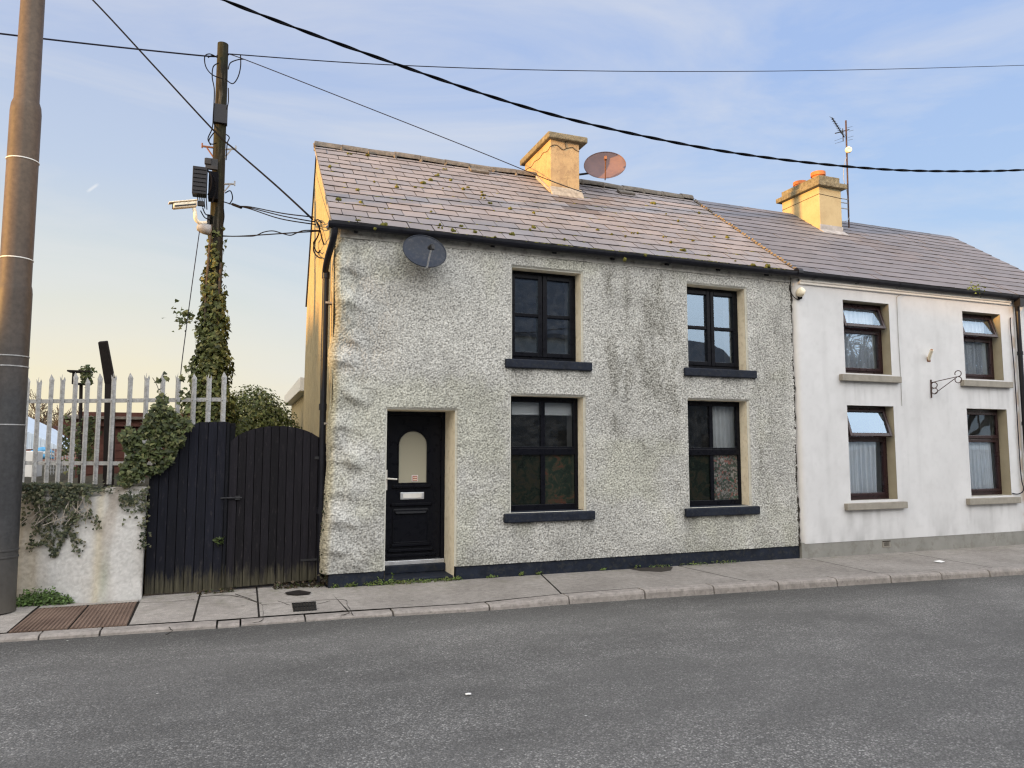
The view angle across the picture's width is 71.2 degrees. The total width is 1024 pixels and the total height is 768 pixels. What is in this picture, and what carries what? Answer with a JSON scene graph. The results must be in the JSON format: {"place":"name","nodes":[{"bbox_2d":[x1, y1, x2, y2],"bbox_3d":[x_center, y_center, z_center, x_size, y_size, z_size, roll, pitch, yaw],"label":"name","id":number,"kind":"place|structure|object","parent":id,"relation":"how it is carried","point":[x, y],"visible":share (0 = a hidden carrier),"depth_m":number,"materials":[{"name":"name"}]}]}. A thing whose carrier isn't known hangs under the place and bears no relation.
{"place":"outdoors","nodes":[
{"label":"outdoors","id":0,"kind":"place"},
{"bbox_2d":[24,465,148,491],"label":"garden ground","id":1,"kind":"structure","parent":0,"point":[64,478],"depth_m":12.11,"materials":[{"name":"green plant"}]},
{"bbox_2d":[25,451,42,476],"bbox_3d":[-9.556,1.588,13.827,0.674,0.576,0.600,2,-5,-21],"label":"storage box","id":2,"kind":"object","parent":1,"relation":"on","point":[28,468],"visible":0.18,"depth_m":13.66,"materials":[{"name":"white plastic"}]},
{"bbox_2d":[31,447,53,458],"bbox_3d":[-10.303,1.558,15.371,0.804,0.412,0.188,2,-5,-21],"label":"kayak","id":3,"kind":"object","parent":1,"relation":"on","point":[41,449],"visible":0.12,"depth_m":15.40,"materials":[{"name":"blue plastic"}]},
{"bbox_2d":[49,449,74,474],"bbox_3d":[-9.270,1.689,14.688,0.464,0.715,0.034,2,-5,-21],"label":"trellis","id":4,"kind":"object","parent":1,"relation":"on","point":[51,456],"visible":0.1,"depth_m":14.65,"materials":[{"name":"grey wood"}]},
{"bbox_2d":[67,370,92,482],"bbox_3d":[-6.913,0.676,11.368,0.320,1.776,0.260,2,-5,-21],"label":"bird table","id":5,"kind":"object","parent":1,"relation":"on","point":[80,397],"visible":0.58,"depth_m":11.36,"materials":[{"name":"brown wood"}]},
{"bbox_2d":[78,364,96,384],"bbox_3d":[-6.760,-0.112,11.398,0.277,0.400,0.111,2,-5,-21],"label":"ivy","id":6,"kind":"object","parent":5,"relation":"on","point":[84,376],"visible":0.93,"depth_m":11.37,"materials":[{"name":"green plant"}]},
{"bbox_2d":[98,341,115,487],"bbox_3d":[-5.459,0.469,9.608,0.241,2.111,0.260,2,-5,-21],"label":"cranked post","id":7,"kind":"object","parent":1,"relation":"on","point":[106,362],"visible":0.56,"depth_m":9.61,"materials":[{"name":"black metal"}]},
{"bbox_2d":[53,412,189,477],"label":"garden shed","id":8,"kind":"structure","parent":1,"relation":"on","point":[136,420],"depth_m":12.37,"materials":[{"name":"brown wood"}]},
{"bbox_2d":[22,372,227,483],"bbox_3d":[-4.941,0.550,8.998,2.850,1.422,0.089,-1,-5,8],"label":"palisade fence","id":9,"kind":"object","parent":1,"relation":"on","point":[99,401],"visible":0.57,"depth_m":9.03,"materials":[{"name":"grey metal"}]},
{"bbox_2d":[61,365,194,488],"bbox_3d":[-5.285,0.567,9.241,3.540,1.505,0.823,-4,-6,38],"label":"ivy","id":10,"kind":"object","parent":9,"relation":"attached to","point":[162,426],"visible":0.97,"depth_m":8.26,"materials":[{"name":"green plant"}]},
{"bbox_2d":[250,580,316,585],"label":"yard ground","id":11,"kind":"structure","parent":0,"point":[290,582],"depth_m":9.39,"materials":[{"name":"soil"}]},
{"bbox_2d":[200,41,243,421],"bbox_3d":[-4.691,-1.387,11.311,0.594,8.360,0.284,2,-5,-21],"label":"utility pole","id":12,"kind":"object","parent":11,"relation":"on","point":[219,147],"visible":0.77,"depth_m":11.44,"materials":[{"name":"brown wood"}]},
{"bbox_2d":[0,33,217,56],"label":"overhead cable","id":13,"kind":"object","parent":12,"relation":"attached to","point":[114,46],"visible":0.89,"depth_m":10.59,"materials":[{"name":"black rubber"}]},
{"bbox_2d":[168,199,209,223],"bbox_3d":[-4.987,-2.680,11.090,0.641,0.372,0.191,4,-7,-40],"label":"security camera","id":14,"kind":"object","parent":12,"relation":"attached to","point":[186,204],"visible":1,"depth_m":11.05,"materials":[{"name":"beige paint"}]},
{"bbox_2d":[172,203,195,208],"bbox_3d":[-5.048,-2.743,10.997,0.338,0.123,0.096,2,-5,-21],"label":"lens window","id":15,"kind":"structure","parent":14,"relation":"in","point":[194,203],"depth_m":10.97,"materials":[{"name":"glass"}]},
{"bbox_2d":[180,231,199,374],"bbox_3d":[-4.920,-0.912,10.830,0.071,2.968,0.357,-1,-5,9],"label":"service wire","id":16,"kind":"object","parent":12,"relation":"attached to","point":[189,303],"visible":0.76,"depth_m":10.92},
{"bbox_2d":[162,224,239,430],"bbox_3d":[-4.741,-0.456,11.166,0.943,4.284,1.086,-2,-6,26],"label":"ivy","id":17,"kind":"object","parent":12,"relation":"attached to","point":[203,357],"visible":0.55,"depth_m":11.10,"materials":[{"name":"green plant"}]},
{"bbox_2d":[92,0,312,219],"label":"overhead cable","id":18,"kind":"object","parent":12,"relation":"attached to","point":[228,144],"visible":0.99,"depth_m":11.41,"materials":[{"name":"black rubber"}]},
{"bbox_2d":[196,223,211,234],"bbox_3d":[-4.831,-2.430,11.207,0.220,0.177,0.169,3,-6,-32],"label":"alarm sounder","id":19,"kind":"object","parent":12,"relation":"attached to","point":[204,228],"visible":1,"depth_m":11.16,"materials":[{"name":"white plastic"}]},
{"bbox_2d":[192,158,218,209],"bbox_3d":[-4.806,-3.154,11.212,0.365,0.849,0.309,2,-5,-21],"label":"junction box","id":20,"kind":"object","parent":12,"relation":"attached to","point":[199,181],"visible":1,"depth_m":11.13,"materials":[{"name":"metal"}]},
{"bbox_2d":[224,202,313,217],"bbox_3d":[-3.566,-2.540,10.393,2.818,0.914,0.108,-5,-7,44],"label":"service wire","id":21,"kind":"object","parent":12,"relation":"attached to","point":[277,212],"visible":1,"depth_m":10.21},
{"bbox_2d":[231,203,241,208],"bbox_3d":[-4.290,-2.776,11.138,0.298,0.157,0.044,-5,-7,42],"label":"cable splice","id":22,"kind":"object","parent":21,"relation":"attached to","point":[236,205],"visible":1,"depth_m":11.10,"materials":[{"name":"black plastic"}]},
{"bbox_2d":[223,201,315,224],"bbox_3d":[-3.557,-2.492,10.389,2.830,1.011,0.094,-5,-7,44],"label":"service wire","id":23,"kind":"object","parent":12,"relation":"attached to","point":[277,217],"visible":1,"depth_m":10.12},
{"bbox_2d":[221,230,320,236],"bbox_3d":[-3.476,-2.155,10.299,3.026,0.589,0.169,-5,-7,45],"label":"service wire","id":24,"kind":"object","parent":12,"relation":"attached to","point":[301,231],"visible":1,"depth_m":10.30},
{"bbox_2d":[242,206,314,221],"bbox_3d":[-3.561,-2.509,10.390,2.824,0.977,0.101,-5,-7,44],"label":"service wire","id":25,"kind":"object","parent":12,"relation":"attached to","point":[280,215],"visible":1,"depth_m":10.16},
{"bbox_2d":[228,54,581,191],"bbox_3d":[-1.687,-4.373,12.002,5.949,1.955,0.154,1,-5,-10],"label":"overhead cable","id":26,"kind":"object","parent":12,"relation":"attached to","point":[402,121],"visible":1,"depth_m":11.91,"materials":[{"name":"black rubber"}]},
{"bbox_2d":[228,53,1023,71],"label":"overhead cable","id":27,"kind":"object","parent":12,"relation":"attached to","point":[585,70],"visible":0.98,"depth_m":15.77,"materials":[{"name":"black rubber"}]},
{"bbox_2d":[227,413,250,436],"bbox_3d":[-4.681,1.601,11.541,1.426,2.249,1.137,2,-5,-21],"label":"shrub","id":28,"kind":"object","parent":11,"relation":"on","point":[239,432],"visible":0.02,"depth_m":11.44,"materials":[{"name":"green plant"}]},
{"bbox_2d":[230,384,301,435],"bbox_3d":[-5.361,1.481,14.470,2.269,3.006,2.196,4,-7,-39],"label":"bush","id":29,"kind":"object","parent":11,"relation":"on","point":[273,414],"visible":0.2,"depth_m":14.27,"materials":[{"name":"green plant"}]},
{"bbox_2d":[0,575,1023,767],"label":"road","id":30,"kind":"structure","parent":0,"point":[922,674],"depth_m":5.29,"materials":[{"name":"grey asphalt"}]},
{"bbox_2d":[0,544,1023,633],"bbox_3d":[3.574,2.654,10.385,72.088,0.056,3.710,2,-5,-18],"label":"pavement","id":31,"kind":"structure","parent":0,"point":[219,606],"depth_m":8.84,"materials":[{"name":"grey concrete"}]},
{"bbox_2d":[0,0,44,613],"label":"steel mast","id":32,"kind":"object","parent":31,"relation":"on","point":[20,205],"visible":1,"depth_m":7.64,"materials":[{"name":"grey metal"}]},
{"bbox_2d":[16,586,74,606],"bbox_3d":[-5.166,2.311,7.749,0.805,0.225,0.207,1,-5,-12],"label":"weed patch","id":33,"kind":"object","parent":31,"relation":"on","point":[39,599],"visible":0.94,"depth_m":7.73,"materials":[{"name":"green plant"}]},
{"bbox_2d":[8,602,136,632],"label":"tactile pavement","id":34,"kind":"structure","parent":31,"relation":"on","point":[91,616],"depth_m":7.27,"materials":[{"name":"red concrete"}]},
{"bbox_2d":[16,486,148,604],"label":"boundary wall","id":35,"kind":"structure","parent":31,"relation":"on","point":[108,565],"depth_m":7.93,"materials":[{"name":"white paint"}]},
{"bbox_2d":[20,479,151,557],"bbox_3d":[-4.881,1.525,8.266,1.389,0.853,0.934,2,-5,-21],"label":"ivy","id":36,"kind":"object","parent":35,"relation":"attached to","point":[56,490],"visible":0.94,"depth_m":7.87,"materials":[{"name":"green plant"}]},
{"bbox_2d":[144,422,235,594],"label":"side gate","id":37,"kind":"structure","parent":31,"relation":"on","point":[187,524],"depth_m":8.43,"materials":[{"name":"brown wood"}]},
{"bbox_2d":[213,536,224,546],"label":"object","id":38,"kind":"object","parent":37,"relation":"attached to","point":[217,539],"visible":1,"depth_m":8.47,"materials":[{"name":"green plant"}]},
{"bbox_2d":[137,594,353,634],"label":"pavement cracks","id":39,"kind":"object","parent":31,"relation":"on","point":[254,601],"visible":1,"depth_m":7.99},
{"bbox_2d":[196,577,324,595],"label":"dead leaves","id":40,"kind":"object","parent":31,"relation":"on","point":[302,584],"visible":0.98,"depth_m":8.68,"materials":[{"name":"brown plant"}]},
{"bbox_2d":[221,426,325,587],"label":"arched gate","id":41,"kind":"structure","parent":31,"relation":"on","point":[272,529],"depth_m":8.77,"materials":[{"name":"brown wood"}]},
{"bbox_2d":[285,590,310,594],"bbox_3d":[-2.508,2.445,8.369,0.298,0.012,0.224,-3,-6,28],"label":"manhole cover","id":42,"kind":"object","parent":31,"relation":"in","point":[298,592],"visible":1,"depth_m":8.38,"materials":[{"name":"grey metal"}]},
{"bbox_2d":[292,601,316,611],"bbox_3d":[-2.264,2.431,7.810,0.262,0.029,0.350,2,-5,-21],"label":"drain cover","id":43,"kind":"object","parent":31,"relation":"on","point":[304,606],"visible":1,"depth_m":7.79,"materials":[{"name":"black metal"}]},
{"bbox_2d":[331,560,735,587],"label":"weeds","id":44,"kind":"object","parent":31,"relation":"on","point":[391,581],"visible":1,"depth_m":9.04,"materials":[{"name":"green plant"}]},
{"bbox_2d":[284,131,799,587],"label":"grey house","id":45,"kind":"structure","parent":31,"relation":"on","point":[407,390],"depth_m":10.19,"materials":[{"name":"stone"}]},
{"bbox_2d":[317,493,328,586],"bbox_3d":[-2.314,1.923,8.790,0.153,1.159,0.308,2,-5,-21],"label":"ivy","id":46,"kind":"object","parent":45,"relation":"attached to","point":[324,577],"visible":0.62,"depth_m":8.78,"materials":[{"name":"green plant"}]},
{"bbox_2d":[384,409,454,582],"bbox_3d":[-1.273,1.477,9.447,0.900,2.245,0.567,2,-5,-21],"label":"door","id":47,"kind":"structure","parent":45,"relation":"in","point":[419,522],"depth_m":9.64,"materials":[{"name":"plastic"}]},
{"bbox_2d":[403,235,446,268],"bbox_3d":[-1.077,-1.702,9.134,0.493,0.479,0.479,-3,-6,27],"label":"satellite dish","id":48,"kind":"object","parent":45,"relation":"attached to","point":[425,251],"visible":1,"depth_m":9.18,"materials":[{"name":"metal"}]},
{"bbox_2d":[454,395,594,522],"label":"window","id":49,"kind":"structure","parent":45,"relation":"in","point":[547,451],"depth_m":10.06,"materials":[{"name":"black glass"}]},
{"bbox_2d":[512,402,571,415],"bbox_3d":[0.390,0.336,10.192,1.013,0.222,0.023,2,-5,-21],"label":"roller blind","id":50,"kind":"object","parent":45,"relation":"attached to","point":[551,409],"visible":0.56,"depth_m":10.19,"materials":[{"name":"white fabric"}]},
{"bbox_2d":[505,267,591,370],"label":"window","id":51,"kind":"structure","parent":45,"relation":"in","point":[546,305],"depth_m":10.33,"materials":[{"name":"black glass"}]},
{"bbox_2d":[328,152,784,269],"bbox_3d":[0.701,-2.737,11.388,6.986,2.260,2.959,2,-5,-21],"label":"moss","id":52,"kind":"object","parent":45,"relation":"on","point":[511,233],"visible":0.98,"depth_m":10.93,"materials":[{"name":"green plant"}]},
{"bbox_2d":[579,152,625,179],"bbox_3d":[1.523,-3.969,13.127,0.613,0.588,1.047,5,-7,-42],"label":"satellite dish","id":53,"kind":"object","parent":45,"relation":"attached to","point":[604,165],"visible":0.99,"depth_m":13.04,"materials":[{"name":"metal"}]},
{"bbox_2d":[683,284,756,378],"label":"window","id":54,"kind":"structure","parent":45,"relation":"in","point":[715,315],"depth_m":11.33,"materials":[{"name":"black glass"}]},
{"bbox_2d":[684,400,759,516],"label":"window","id":55,"kind":"structure","parent":45,"relation":"in","point":[718,477],"depth_m":11.06,"materials":[{"name":"black glass"}]},
{"bbox_2d":[712,406,733,447],"bbox_3d":[3.323,1.078,11.269,0.400,1.522,0.040,2,-5,-21],"label":"curtain","id":56,"kind":"object","parent":45,"relation":"attached to","point":[723,435],"depth_m":11.31,"materials":[{"name":"white fabric"}]},
{"bbox_2d":[630,566,672,571],"bbox_3d":[1.988,2.623,10.200,0.644,0.006,0.624,4,-7,-40],"label":"damp patch","id":57,"kind":"object","parent":31,"relation":"on","point":[662,569],"visible":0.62,"depth_m":10.14,"materials":[{"name":"grey concrete"}]},
{"bbox_2d":[692,170,1023,558],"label":"white house","id":58,"kind":"structure","parent":31,"relation":"on","point":[925,497],"depth_m":12.37,"materials":[{"name":"paint"}]},
{"bbox_2d":[789,281,805,299],"bbox_3d":[4.603,-1.507,11.497,0.255,0.295,0.153,2,-5,-21],"label":"security sensor","id":59,"kind":"object","parent":58,"relation":"attached to","point":[800,292],"visible":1,"depth_m":11.47,"materials":[{"name":"beige paint"}]},
{"bbox_2d":[831,117,852,227],"bbox_3d":[6.938,-4.417,15.167,1.184,2.606,0.320,4,-6,-38],"label":"television aerial","id":60,"kind":"object","parent":58,"relation":"attached to","point":[848,150],"visible":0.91,"depth_m":15.29,"materials":[{"name":"metal"}]},
{"bbox_2d":[843,309,875,368],"bbox_3d":[5.890,-0.758,12.263,0.915,1.113,0.076,2,-5,-21],"label":"net curtain","id":61,"kind":"object","parent":58,"relation":"attached to","point":[859,351],"visible":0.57,"depth_m":12.29,"materials":[{"name":"white fabric"}]},
{"bbox_2d":[849,442,876,492],"bbox_3d":[5.842,1.431,12.052,0.813,0.913,0.077,2,-5,-21],"label":"net curtain","id":62,"kind":"object","parent":58,"relation":"attached to","point":[862,464],"visible":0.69,"depth_m":12.09,"materials":[{"name":"white fabric"}]},
{"bbox_2d":[839,300,901,382],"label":"window","id":63,"kind":"structure","parent":58,"relation":"in","point":[880,328],"depth_m":12.21,"materials":[{"name":"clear glass"}]},
{"bbox_2d":[844,405,907,510],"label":"window","id":64,"kind":"structure","parent":58,"relation":"in","point":[865,423],"depth_m":12.11,"materials":[{"name":"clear glass"}]},
{"bbox_2d":[927,349,932,361],"bbox_3d":[7.253,-0.498,12.408,0.075,0.208,0.212,-1,-5,14],"label":"flag holder","id":65,"kind":"object","parent":58,"relation":"attached to","point":[929,355],"visible":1,"depth_m":12.40,"materials":[{"name":"beige paint"}]},
{"bbox_2d":[930,370,961,397],"bbox_3d":[7.431,0.003,12.236,0.034,0.444,0.518,4,-6,-35],"label":"scroll bracket","id":66,"kind":"object","parent":58,"relation":"attached to","point":[931,387],"visible":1,"depth_m":12.32,"materials":[{"name":"black metal"}]},
{"bbox_2d":[889,311,1013,387],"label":"window","id":67,"kind":"structure","parent":58,"relation":"in","point":[991,337],"depth_m":13.20,"materials":[{"name":"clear glass"}]},
{"bbox_2d":[893,408,1020,504],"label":"window","id":68,"kind":"structure","parent":58,"relation":"in","point":[984,425],"depth_m":13.09,"materials":[{"name":"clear glass"}]},
{"bbox_2d":[962,319,986,374],"bbox_3d":[8.473,-0.672,13.234,0.866,1.123,0.077,2,-5,-21],"label":"net curtain","id":69,"kind":"object","parent":58,"relation":"attached to","point":[975,358],"visible":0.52,"depth_m":13.27,"materials":[{"name":"white fabric"}]},
{"bbox_2d":[967,282,985,297],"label":"gutter weed","id":70,"kind":"object","parent":58,"relation":"in","point":[976,288],"visible":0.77,"depth_m":12.89,"materials":[{"name":"green plant"}]},
{"bbox_2d":[969,442,993,488],"bbox_3d":[8.442,1.515,13.029,0.846,0.898,0.077,2,-5,-21],"label":"net curtain","id":71,"kind":"object","parent":58,"relation":"attached to","point":[981,475],"visible":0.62,"depth_m":13.07,"materials":[{"name":"white fabric"}]},
{"bbox_2d":[0,0,1023,426],"label":"sky","id":72,"kind":"structure","parent":0,"point":[112,259],"materials":[{"name":"blue"}]},
{"bbox_2d":[221,0,1023,171],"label":"overhead cable","id":73,"kind":"object","parent":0,"point":[242,7],"visible":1,"depth_m":5.13,"materials":[{"name":"black rubber"}]},
{"bbox_2d":[848,227,1023,494],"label":"third house","id":74,"kind":"structure","parent":0,"point":[1003,274],"depth_m":15.01,"materials":[{"name":"paint"}]},
{"label":"ground","id":75,"kind":"structure","parent":0,"visible":0},
{"bbox_2d":[28,389,71,424],"bbox_3d":[-24.380,2.653,36.939,5.233,4.796,2.746,-2,-6,24],"label":"bare tree","id":76,"kind":"object","parent":75,"relation":"on","point":[43,420],"visible":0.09,"depth_m":37.13,"materials":[{"name":"brown plant"}]},
{"bbox_2d":[26,417,75,465],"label":"blue building","id":77,"kind":"structure","parent":75,"relation":"on","point":[42,434],"depth_m":27.02,"materials":[{"name":"metal"}]},
{"bbox_2d":[46,405,78,429],"bbox_3d":[-21.683,2.841,33.740,3.091,3.723,3.145,2,-5,-21],"label":"bare tree","id":78,"kind":"object","parent":75,"relation":"on","point":[55,423],"visible":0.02,"depth_m":33.62,"materials":[{"name":"brown plant"}]},
{"bbox_2d":[0,566,1023,642],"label":"kerb","id":79,"kind":"structure","parent":75,"relation":"on","point":[694,590],"depth_m":8.29,"materials":[{"name":"grey concrete"}]}
]}

